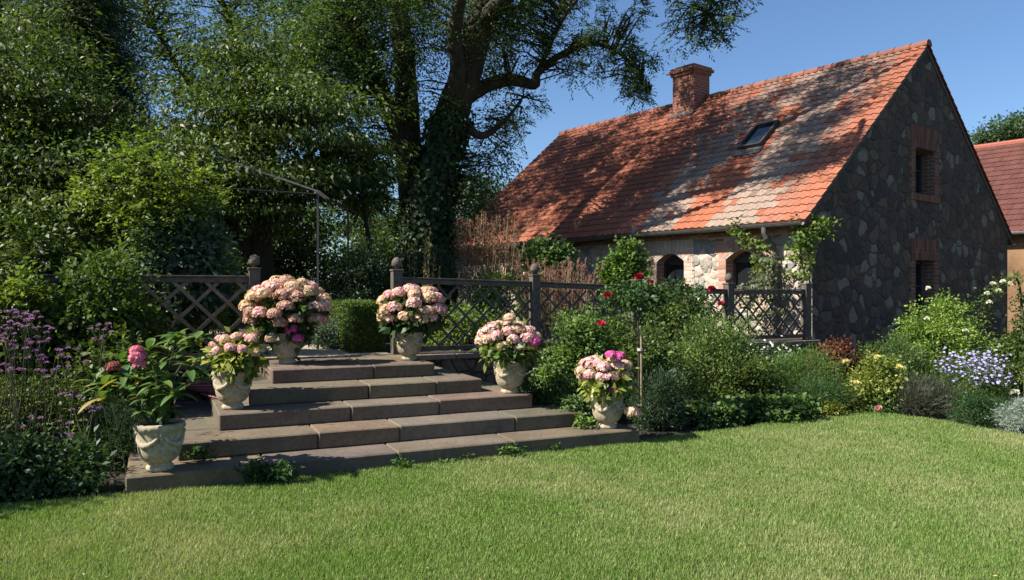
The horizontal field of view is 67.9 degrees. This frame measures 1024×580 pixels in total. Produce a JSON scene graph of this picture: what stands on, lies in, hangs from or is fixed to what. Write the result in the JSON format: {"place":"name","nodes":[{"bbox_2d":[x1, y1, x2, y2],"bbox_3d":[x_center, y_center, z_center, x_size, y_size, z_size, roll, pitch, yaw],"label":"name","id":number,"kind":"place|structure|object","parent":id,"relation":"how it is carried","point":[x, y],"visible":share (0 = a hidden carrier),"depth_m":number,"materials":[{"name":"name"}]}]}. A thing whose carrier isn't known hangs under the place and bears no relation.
{"place":"outdoors","nodes":[
{"label":"outdoors","id":0,"kind":"place"},
{"bbox_2d":[110,193,248,322],"bbox_3d":[-4.292,-0.352,9.870,1.657,1.798,1.443,0,0,-22],"label":"lilac shrub","id":1,"kind":"object","parent":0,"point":[201,249],"visible":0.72,"depth_m":9.58,"materials":[{"name":"green plant"}]},
{"bbox_2d":[181,380,216,398],"bbox_3d":[-3.163,1.090,8.429,0.990,0.125,0.662,0,0,39],"label":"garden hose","id":2,"kind":"object","parent":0,"point":[200,386],"visible":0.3,"depth_m":8.32,"materials":[{"name":"purple rubber"}]},
{"bbox_2d":[209,331,389,357],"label":"gravel path","id":3,"kind":"structure","parent":0,"point":[310,351],"depth_m":10.29,"materials":[{"name":"grey gravel"}]},
{"bbox_2d":[41,144,358,348],"bbox_3d":[-4.700,-0.735,12.000,4.175,3.170,4.731,0,0,0],"label":"pavilion frame","id":4,"kind":"object","parent":3,"relation":"on","point":[318,194],"visible":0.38,"depth_m":11.05,"materials":[{"name":"metal"}]},
{"bbox_2d":[4,0,451,335],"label":"cherry tree","id":5,"kind":"object","parent":3,"relation":"on","point":[274,130],"visible":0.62,"depth_m":12.59,"materials":[{"name":"green plant"}]},
{"bbox_2d":[209,239,258,335],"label":"laurel bush","id":6,"kind":"object","parent":3,"relation":"on","point":[240,296],"visible":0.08,"depth_m":11.65,"materials":[{"name":"green plant"}]},
{"bbox_2d":[328,297,386,352],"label":"box hedge","id":7,"kind":"object","parent":3,"relation":"on","point":[356,318],"visible":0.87,"depth_m":10.30,"materials":[{"name":"plant"}]},
{"bbox_2d":[159,311,815,362],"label":"terrace","id":8,"kind":"structure","parent":0,"point":[388,343],"depth_m":12.36,"materials":[{"name":"stone"}]},
{"bbox_2d":[0,0,24,70],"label":"conifer","id":9,"kind":"object","parent":8,"relation":"on","point":[1,6],"depth_m":18.89,"materials":[{"name":"green plant"}]},
{"bbox_2d":[0,0,223,324],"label":"conifer","id":10,"kind":"object","parent":8,"relation":"on","point":[98,25],"visible":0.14,"depth_m":16.98,"materials":[{"name":"green plant"}]},
{"bbox_2d":[0,0,240,273],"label":"plum tree","id":11,"kind":"object","parent":8,"relation":"on","point":[26,105],"visible":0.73,"depth_m":11.46,"materials":[{"name":"green plant"}]},
{"bbox_2d":[46,126,242,254],"bbox_3d":[-4.626,-0.638,9.461,2.393,2.982,1.406,0,0,0],"label":"golden acacia","id":12,"kind":"object","parent":8,"relation":"on","point":[152,166],"visible":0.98,"depth_m":9.40,"materials":[{"name":"green plant"}]},
{"bbox_2d":[60,299,239,354],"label":"box hedge","id":13,"kind":"object","parent":8,"relation":"on","point":[197,322],"visible":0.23,"depth_m":9.74,"materials":[{"name":"plant"}]},
{"bbox_2d":[163,133,310,312],"bbox_3d":[-10.843,-2.006,24.906,8.782,6.751,7.164,0,0,0],"label":"background tree","id":14,"kind":"object","parent":8,"relation":"on","point":[247,258],"depth_m":24.01,"materials":[{"name":"green plant"}]},
{"bbox_2d":[113,0,415,317],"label":"locust tree","id":15,"kind":"object","parent":8,"relation":"on","point":[154,21],"visible":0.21,"depth_m":21.11,"materials":[{"name":"green plant"}]},
{"bbox_2d":[220,190,386,315],"bbox_3d":[-7.185,-1.563,24.127,8.087,5.540,6.838,0,0,0],"label":"background tree","id":16,"kind":"object","parent":8,"relation":"on","point":[303,251],"visible":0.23,"depth_m":23.38,"materials":[{"name":"green plant"}]},
{"bbox_2d":[307,314,340,349],"bbox_3d":[-2.588,0.629,10.998,0.734,0.630,0.650,0,0,0],"label":"catmint","id":17,"kind":"object","parent":8,"relation":"on","point":[328,336],"visible":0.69,"depth_m":10.86,"materials":[{"name":"green plant"}]},
{"bbox_2d":[313,232,392,341],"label":"viburnum bush","id":18,"kind":"object","parent":8,"relation":"on","point":[369,282],"visible":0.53,"depth_m":12.37,"materials":[{"name":"green plant"}]},
{"bbox_2d":[312,148,417,264],"bbox_3d":[-2.820,-0.892,14.314,2.051,3.495,1.770,0,0,0],"label":"walnut sapling","id":19,"kind":"object","parent":8,"relation":"on","point":[364,207],"visible":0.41,"depth_m":14.28,"materials":[{"name":"green plant"}]},
{"bbox_2d":[314,189,456,270],"bbox_3d":[-3.695,-1.283,28.133,5.899,5.067,5.922,0,0,30],"label":"background tree","id":20,"kind":"object","parent":8,"relation":"on","point":[390,214],"visible":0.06,"depth_m":27.26,"materials":[{"name":"green plant"}]},
{"bbox_2d":[398,222,440,336],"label":"hollyhock","id":21,"kind":"object","parent":8,"relation":"on","point":[428,247],"visible":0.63,"depth_m":12.64,"materials":[{"name":"green plant"}]},
{"bbox_2d":[377,235,470,334],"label":"viburnum bush","id":22,"kind":"object","parent":8,"relation":"on","point":[419,265],"visible":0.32,"depth_m":14.40,"materials":[{"name":"green plant"}]},
{"bbox_2d":[423,295,518,350],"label":"thicket","id":23,"kind":"object","parent":8,"relation":"on","point":[465,325],"visible":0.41,"depth_m":10.87,"materials":[{"name":"green plant"}]},
{"bbox_2d":[459,264,518,322],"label":"leafy clump","id":24,"kind":"object","parent":8,"relation":"on","point":[491,296],"visible":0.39,"depth_m":13.25,"materials":[{"name":"green plant"}]},
{"bbox_2d":[231,0,763,319],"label":"ash tree","id":25,"kind":"object","parent":8,"relation":"on","point":[470,37],"visible":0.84,"depth_m":16.54,"materials":[{"name":"green plant"}]},
{"bbox_2d":[509,226,587,330],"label":"grapevine","id":26,"kind":"object","parent":8,"relation":"on","point":[554,254],"visible":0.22,"depth_m":16.00,"materials":[{"name":"green plant"}]},
{"bbox_2d":[508,257,605,338],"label":"feather grass","id":27,"kind":"object","parent":8,"relation":"on","point":[550,278],"depth_m":13.45,"materials":[{"name":"brown plant"}]},
{"bbox_2d":[448,210,530,323],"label":"feather grass","id":28,"kind":"object","parent":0,"point":[480,253],"depth_m":14.48,"materials":[{"name":"brown plant"}]},
{"bbox_2d":[0,363,1023,505],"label":"flower bed soil","id":29,"kind":"structure","parent":0,"point":[622,420],"depth_m":8.60,"materials":[{"name":"brown soil"}]},
{"bbox_2d":[0,309,66,439],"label":"verbena","id":30,"kind":"object","parent":29,"relation":"on","point":[11,369],"visible":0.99,"depth_m":6.65,"materials":[{"name":"purple plant"}]},
{"bbox_2d":[0,250,72,426],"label":"hazel shrub","id":31,"kind":"object","parent":29,"relation":"on","point":[20,295],"visible":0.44,"depth_m":7.67,"materials":[{"name":"green plant"}]},
{"bbox_2d":[0,183,115,321],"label":"elder shrub","id":32,"kind":"object","parent":29,"relation":"on","point":[46,247],"visible":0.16,"depth_m":8.95,"materials":[{"name":"green plant"}]},
{"bbox_2d":[21,405,101,480],"bbox_3d":[-3.800,1.284,6.227,0.710,0.636,0.495,0,0,0],"label":"verbena","id":33,"kind":"object","parent":29,"relation":"on","point":[74,409],"visible":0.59,"depth_m":6.15,"materials":[{"name":"purple plant"}]},
{"bbox_2d":[0,423,128,504],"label":"periwinkle","id":34,"kind":"object","parent":29,"relation":"on","point":[77,474],"visible":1,"depth_m":5.86,"materials":[{"name":"green plant"}]},
{"bbox_2d":[0,359,134,456],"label":"salvia","id":35,"kind":"object","parent":29,"relation":"on","point":[54,424],"visible":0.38,"depth_m":6.90,"materials":[{"name":"green plant"}]},
{"bbox_2d":[29,322,125,472],"bbox_3d":[-3.830,0.941,6.586,1.143,1.321,0.398,0,0,21],"label":"verbena","id":36,"kind":"object","parent":29,"relation":"on","point":[60,349],"visible":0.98,"depth_m":6.59,"materials":[{"name":"purple plant"}]},
{"bbox_2d":[23,237,186,418],"bbox_3d":[-4.408,0.560,8.224,1.592,2.326,1.424,0,0,-31],"label":"currant shrub","id":37,"kind":"object","parent":29,"relation":"on","point":[118,305],"visible":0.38,"depth_m":7.96,"materials":[{"name":"green plant"}]},
{"bbox_2d":[39,318,178,452],"bbox_3d":[-4.125,1.060,7.713,1.351,1.544,1.142,0,0,0],"label":"dark bush","id":38,"kind":"object","parent":29,"relation":"on","point":[92,365],"visible":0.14,"depth_m":7.59,"materials":[{"name":"green plant"}]},
{"bbox_2d":[70,380,154,469],"bbox_3d":[-3.580,1.262,6.887,1.077,0.940,0.865,0,0,0],"label":"salvia","id":39,"kind":"object","parent":29,"relation":"on","point":[131,445],"visible":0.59,"depth_m":6.82,"materials":[{"name":"green plant"}]},
{"bbox_2d":[17,361,212,434],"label":"retaining wall","id":40,"kind":"structure","parent":29,"relation":"on","point":[196,395],"depth_m":8.88,"materials":[{"name":"stone"}]},
{"bbox_2d":[1,255,261,359],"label":"trellis fence","id":41,"kind":"object","parent":40,"relation":"on","point":[251,279],"visible":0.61,"depth_m":9.04,"materials":[{"name":"grey wood"}]},
{"bbox_2d":[125,354,638,493],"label":"stone steps","id":42,"kind":"structure","parent":29,"relation":"on","point":[365,421],"depth_m":7.52,"materials":[{"name":"stone"}]},
{"bbox_2d":[73,328,220,471],"bbox_3d":[-2.922,0.881,6.120,1.141,1.138,0.613,0,0,0],"label":"potted shrub","id":43,"kind":"object","parent":42,"relation":"on","point":[159,439],"visible":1,"depth_m":6.05,"materials":[{"name":"green plant"}]},
{"bbox_2d":[180,445,218,461],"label":"weed","id":44,"kind":"object","parent":42,"relation":"on","point":[204,451],"visible":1,"depth_m":6.41,"materials":[{"name":"green plant"}]},
{"bbox_2d":[200,326,279,409],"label":"potted hydrangea","id":45,"kind":"object","parent":42,"relation":"on","point":[239,363],"visible":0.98,"depth_m":7.26,"materials":[{"name":"plant"}]},
{"bbox_2d":[238,274,332,363],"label":"potted hydrangea","id":46,"kind":"object","parent":42,"relation":"on","point":[282,316],"visible":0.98,"depth_m":8.56,"materials":[{"name":"plant"}]},
{"bbox_2d":[190,361,580,463],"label":"dropped petals","id":47,"kind":"object","parent":42,"relation":"on","point":[394,402],"visible":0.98,"depth_m":7.76,"materials":[{"name":"pink plant"}]},
{"bbox_2d":[366,283,452,360],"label":"potted hydrangea","id":48,"kind":"object","parent":42,"relation":"on","point":[414,317],"visible":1,"depth_m":9.07,"materials":[{"name":"plant"}]},
{"bbox_2d":[468,313,553,393],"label":"potted hydrangea","id":49,"kind":"object","parent":42,"relation":"on","point":[506,343],"visible":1,"depth_m":8.34,"materials":[{"name":"plant"}]},
{"bbox_2d":[572,411,599,429],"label":"weed","id":50,"kind":"object","parent":42,"relation":"on","point":[583,425],"visible":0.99,"depth_m":7.93,"materials":[{"name":"green plant"}]},
{"bbox_2d":[574,350,641,428],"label":"potted hydrangea","id":51,"kind":"object","parent":42,"relation":"on","point":[605,385],"visible":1,"depth_m":7.85,"materials":[{"name":"plant"}]},
{"bbox_2d":[429,457,471,463],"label":"weed","id":52,"kind":"object","parent":29,"relation":"on","point":[440,461],"visible":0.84,"depth_m":6.94,"materials":[{"name":"green plant"}]},
{"bbox_2d":[517,372,582,406],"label":"bush","id":53,"kind":"object","parent":29,"relation":"on","point":[542,397],"visible":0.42,"depth_m":8.68,"materials":[{"name":"green plant"}]},
{"bbox_2d":[547,391,596,424],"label":"fern clump","id":54,"kind":"object","parent":29,"relation":"on","point":[574,406],"visible":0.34,"depth_m":8.20,"materials":[{"name":"green plant"}]},
{"bbox_2d":[526,300,633,415],"bbox_3d":[0.792,0.906,9.300,1.301,1.667,1.097,0,0,30],"label":"rose bush","id":55,"kind":"object","parent":29,"relation":"on","point":[592,342],"visible":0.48,"depth_m":9.07,"materials":[{"name":"green plant"}]},
{"bbox_2d":[416,339,819,392],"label":"retaining wall","id":56,"kind":"structure","parent":29,"relation":"on","point":[468,363],"depth_m":10.46,"materials":[{"name":"stone"}]},
{"bbox_2d":[389,257,812,354],"bbox_3d":[1.780,0.207,11.619,7.450,1.285,0.154,0,0,-25],"label":"trellis fence","id":57,"kind":"object","parent":56,"relation":"on","point":[534,283],"visible":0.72,"depth_m":11.05,"materials":[{"name":"grey wood"}]},
{"bbox_2d":[633,277,726,354],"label":"climbing rose","id":58,"kind":"object","parent":57,"relation":"attached to","point":[674,312],"visible":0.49,"depth_m":11.38,"materials":[{"name":"green plant"}]},
{"bbox_2d":[599,306,693,412],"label":"rose bush","id":59,"kind":"object","parent":29,"relation":"on","point":[663,359],"visible":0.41,"depth_m":9.69,"materials":[{"name":"green plant"}]},
{"bbox_2d":[588,273,712,428],"bbox_3d":[1.601,0.698,8.763,1.509,1.805,0.816,0,0,0],"label":"standard rose","id":60,"kind":"object","parent":29,"relation":"on","point":[641,298],"visible":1,"depth_m":8.71,"materials":[{"name":"green plant"}]},
{"bbox_2d":[624,361,694,432],"bbox_3d":[1.682,1.250,8.734,0.893,0.912,0.809,0,0,0],"label":"euphorbia","id":61,"kind":"object","parent":29,"relation":"on","point":[663,393],"visible":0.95,"depth_m":8.62,"materials":[{"name":"green plant"}]},
{"bbox_2d":[679,393,750,431],"bbox_3d":[2.369,1.455,9.003,0.967,0.432,0.818,0,0,0],"label":"geranium patch","id":62,"kind":"object","parent":29,"relation":"on","point":[719,415],"visible":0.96,"depth_m":8.81,"materials":[{"name":"green plant"}]},
{"bbox_2d":[667,304,772,405],"bbox_3d":[2.759,1.007,10.356,1.563,1.647,1.416,0,0,0],"label":"spirea shrub","id":63,"kind":"object","parent":29,"relation":"on","point":[699,337],"visible":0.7,"depth_m":10.18,"materials":[{"name":"green plant"}]},
{"bbox_2d":[692,346,803,403],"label":"dark shrub","id":64,"kind":"object","parent":29,"relation":"on","point":[761,385],"visible":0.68,"depth_m":9.85,"materials":[{"name":"green plant"}]},
{"bbox_2d":[723,390,821,424],"bbox_3d":[3.205,1.456,9.363,1.236,0.440,0.885,0,0,0],"label":"geranium patch","id":65,"kind":"object","parent":29,"relation":"on","point":[779,407],"visible":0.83,"depth_m":9.19,"materials":[{"name":"green plant"}]},
{"bbox_2d":[742,332,803,394],"bbox_3d":[3.831,1.163,11.297,1.127,1.095,1.040,0,0,0],"label":"aster","id":66,"kind":"object","parent":29,"relation":"on","point":[767,348],"visible":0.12,"depth_m":11.22,"materials":[{"name":"green plant"}]},
{"bbox_2d":[765,337,858,410],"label":"cosmos plant","id":67,"kind":"object","parent":29,"relation":"on","point":[800,367],"visible":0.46,"depth_m":10.32,"materials":[{"name":"green plant"}]},
{"bbox_2d":[777,369,861,414],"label":"cosmos plant","id":68,"kind":"object","parent":29,"relation":"on","point":[815,391],"visible":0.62,"depth_m":9.72,"materials":[{"name":"green plant"}]},
{"bbox_2d":[800,334,863,389],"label":"smoke bush","id":69,"kind":"object","parent":29,"relation":"on","point":[839,349],"visible":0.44,"depth_m":12.08,"materials":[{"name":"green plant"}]},
{"bbox_2d":[817,394,849,415],"bbox_3d":[4.014,1.491,9.574,0.508,0.364,0.503,0,0,38],"label":"hypericum","id":70,"kind":"object","parent":29,"relation":"on","point":[835,410],"visible":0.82,"depth_m":9.50,"materials":[{"name":"green plant"}]},
{"bbox_2d":[848,331,894,372],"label":"dark shrub","id":71,"kind":"object","parent":29,"relation":"on","point":[862,350],"visible":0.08,"depth_m":12.36,"materials":[{"name":"green plant"}]},
{"bbox_2d":[836,346,922,414],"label":"yellow rose bush","id":72,"kind":"object","parent":29,"relation":"on","point":[873,378],"visible":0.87,"depth_m":9.84,"materials":[{"name":"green plant"}]},
{"bbox_2d":[856,397,905,414],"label":"flowering plant","id":73,"kind":"object","parent":29,"relation":"on","point":[878,407],"visible":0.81,"depth_m":9.71,"materials":[{"name":"green plant"}]},
{"bbox_2d":[860,327,938,383],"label":"pale shrub","id":74,"kind":"object","parent":29,"relation":"on","point":[896,350],"visible":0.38,"depth_m":10.84,"materials":[{"name":"green plant"}]},
{"bbox_2d":[883,367,963,419],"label":"lavender","id":75,"kind":"object","parent":29,"relation":"on","point":[922,399],"visible":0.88,"depth_m":9.59,"materials":[{"name":"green plant"}]},
{"bbox_2d":[885,286,1006,393],"bbox_3d":[6.570,0.845,11.601,1.613,1.810,1.443,0,0,0],"label":"philadelphus shrub","id":76,"kind":"object","parent":29,"relation":"on","point":[939,336],"visible":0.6,"depth_m":11.51,"materials":[{"name":"green plant"}]},
{"bbox_2d":[927,336,1017,405],"bbox_3d":[6.283,1.190,10.456,1.331,1.096,1.085,0,0,0],"label":"aster","id":77,"kind":"object","parent":29,"relation":"on","point":[953,371],"visible":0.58,"depth_m":10.43,"materials":[{"name":"purple plant"}]},
{"bbox_2d":[941,388,1012,429],"bbox_3d":[5.532,1.420,9.009,0.779,0.509,0.740,0,0,11],"label":"herb mound","id":78,"kind":"object","parent":29,"relation":"on","point":[979,407],"visible":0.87,"depth_m":8.94,"materials":[{"name":"green plant"}]},
{"bbox_2d":[953,356,1021,414],"bbox_3d":[6.151,1.287,9.896,0.867,0.880,0.729,0,0,0],"label":"aster","id":79,"kind":"object","parent":29,"relation":"on","point":[991,388],"visible":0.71,"depth_m":9.81,"materials":[{"name":"purple plant"}]},
{"bbox_2d":[971,270,1023,393],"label":"climbing white rose","id":80,"kind":"object","parent":29,"relation":"on","point":[1018,336],"visible":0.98,"depth_m":10.20,"materials":[{"name":"green plant"}]},
{"bbox_2d":[982,317,1022,394],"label":"dark shrub","id":81,"kind":"object","parent":29,"relation":"on","point":[1010,359],"visible":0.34,"depth_m":12.23,"materials":[{"name":"green plant"}]},
{"bbox_2d":[984,391,1023,433],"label":"santolina","id":82,"kind":"object","parent":29,"relation":"on","point":[1014,422],"visible":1,"depth_m":8.50,"materials":[{"name":"grey plant"}]},
{"bbox_2d":[0,0,1023,284],"label":"sky","id":83,"kind":"structure","parent":0,"point":[977,47],"materials":[{"name":"blue"}]},
{"bbox_2d":[0,411,1023,579],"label":"lawn","id":84,"kind":"structure","parent":0,"point":[537,526],"depth_m":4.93,"materials":[{"name":"plant"}]},
{"bbox_2d":[234,457,304,485],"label":"weed","id":85,"kind":"object","parent":84,"relation":"on","point":[265,475],"visible":0.98,"depth_m":6.21,"materials":[{"name":"green plant"}]},
{"bbox_2d":[390,454,417,469],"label":"weed","id":86,"kind":"object","parent":84,"relation":"on","point":[402,464],"visible":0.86,"depth_m":6.74,"materials":[{"name":"green plant"}]},
{"bbox_2d":[459,453,503,460],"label":"weed","id":87,"kind":"object","parent":84,"relation":"on","point":[467,455],"visible":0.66,"depth_m":7.07,"materials":[{"name":"green plant"}]},
{"bbox_2d":[494,441,527,457],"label":"weed","id":88,"kind":"object","parent":84,"relation":"on","point":[511,449],"visible":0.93,"depth_m":7.20,"materials":[{"name":"green plant"}]},
{"bbox_2d":[47,426,1018,579],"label":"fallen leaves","id":89,"kind":"object","parent":84,"relation":"on","point":[559,513],"visible":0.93,"depth_m":4.92,"materials":[{"name":"brown plant"}]},
{"bbox_2d":[547,442,560,451],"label":"weed","id":90,"kind":"object","parent":84,"relation":"on","point":[554,447],"visible":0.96,"depth_m":7.45,"materials":[{"name":"green plant"}]},
{"label":"ground","id":91,"kind":"structure","parent":0,"visible":0},
{"bbox_2d":[449,171,509,230],"bbox_3d":[-1.067,-1.783,29.009,5.450,5.913,4.265,0,0,0],"label":"background tree","id":92,"kind":"object","parent":91,"relation":"on","point":[470,210],"depth_m":28.40,"materials":[{"name":"green plant"}]},
{"bbox_2d":[445,39,1014,371],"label":"stone cottage","id":93,"kind":"structure","parent":91,"relation":"on","point":[876,153],"depth_m":16.56,"materials":[{"name":"stone"}]},
{"bbox_2d":[588,232,653,316],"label":"vine","id":94,"kind":"object","parent":93,"relation":"attached to","point":[622,264],"visible":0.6,"depth_m":15.81,"materials":[{"name":"green plant"}]},
{"bbox_2d":[664,255,683,286],"bbox_3d":[3.579,-0.395,16.352,0.050,0.750,0.750,0,0,-38],"label":"window","id":95,"kind":"structure","parent":93,"relation":"in","point":[674,265],"depth_m":16.44,"materials":[{"name":"glass"}]},
{"bbox_2d":[733,251,758,288],"bbox_3d":[4.678,-0.395,14.929,0.050,0.750,0.750,0,0,-38],"label":"window","id":96,"kind":"structure","parent":93,"relation":"in","point":[742,265],"depth_m":15.06,"materials":[{"name":"glass"}]},
{"bbox_2d":[715,250,788,335],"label":"vine","id":97,"kind":"object","parent":93,"relation":"attached to","point":[762,282],"visible":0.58,"depth_m":13.66,"materials":[{"name":"green plant"}]},
{"bbox_2d":[726,214,784,317],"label":"vine","id":98,"kind":"object","parent":93,"relation":"hanging from","point":[739,233],"visible":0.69,"depth_m":14.03,"materials":[{"name":"green plant"}]},
{"bbox_2d":[777,213,841,281],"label":"vine","id":99,"kind":"object","parent":93,"relation":"attached to","point":[806,234],"visible":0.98,"depth_m":13.46,"materials":[{"name":"green plant"}]},
{"bbox_2d":[915,152,921,192],"bbox_3d":[8.678,-2.540,16.512,0.899,0.960,0.054,0,0,-38],"label":"window","id":100,"kind":"structure","parent":93,"relation":"in","point":[918,159],"depth_m":16.73,"materials":[{"name":"glass"}]},
{"bbox_2d":[915,261,921,319],"bbox_3d":[8.678,0.005,16.512,0.899,1.290,0.054,0,0,-38],"label":"window","id":101,"kind":"structure","parent":93,"relation":"in","point":[918,266],"depth_m":16.73,"materials":[{"name":"glass"}]},
{"bbox_2d":[968,107,1023,144],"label":"oak tree","id":102,"kind":"object","parent":91,"relation":"on","point":[1012,127],"visible":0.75,"depth_m":41.45,"materials":[{"name":"green plant"}]},
{"bbox_2d":[974,138,1023,336],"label":"red roofed barn","id":103,"kind":"structure","parent":91,"relation":"on","point":[1002,162],"depth_m":26.08,"materials":[{"name":"tile"}]}
]}

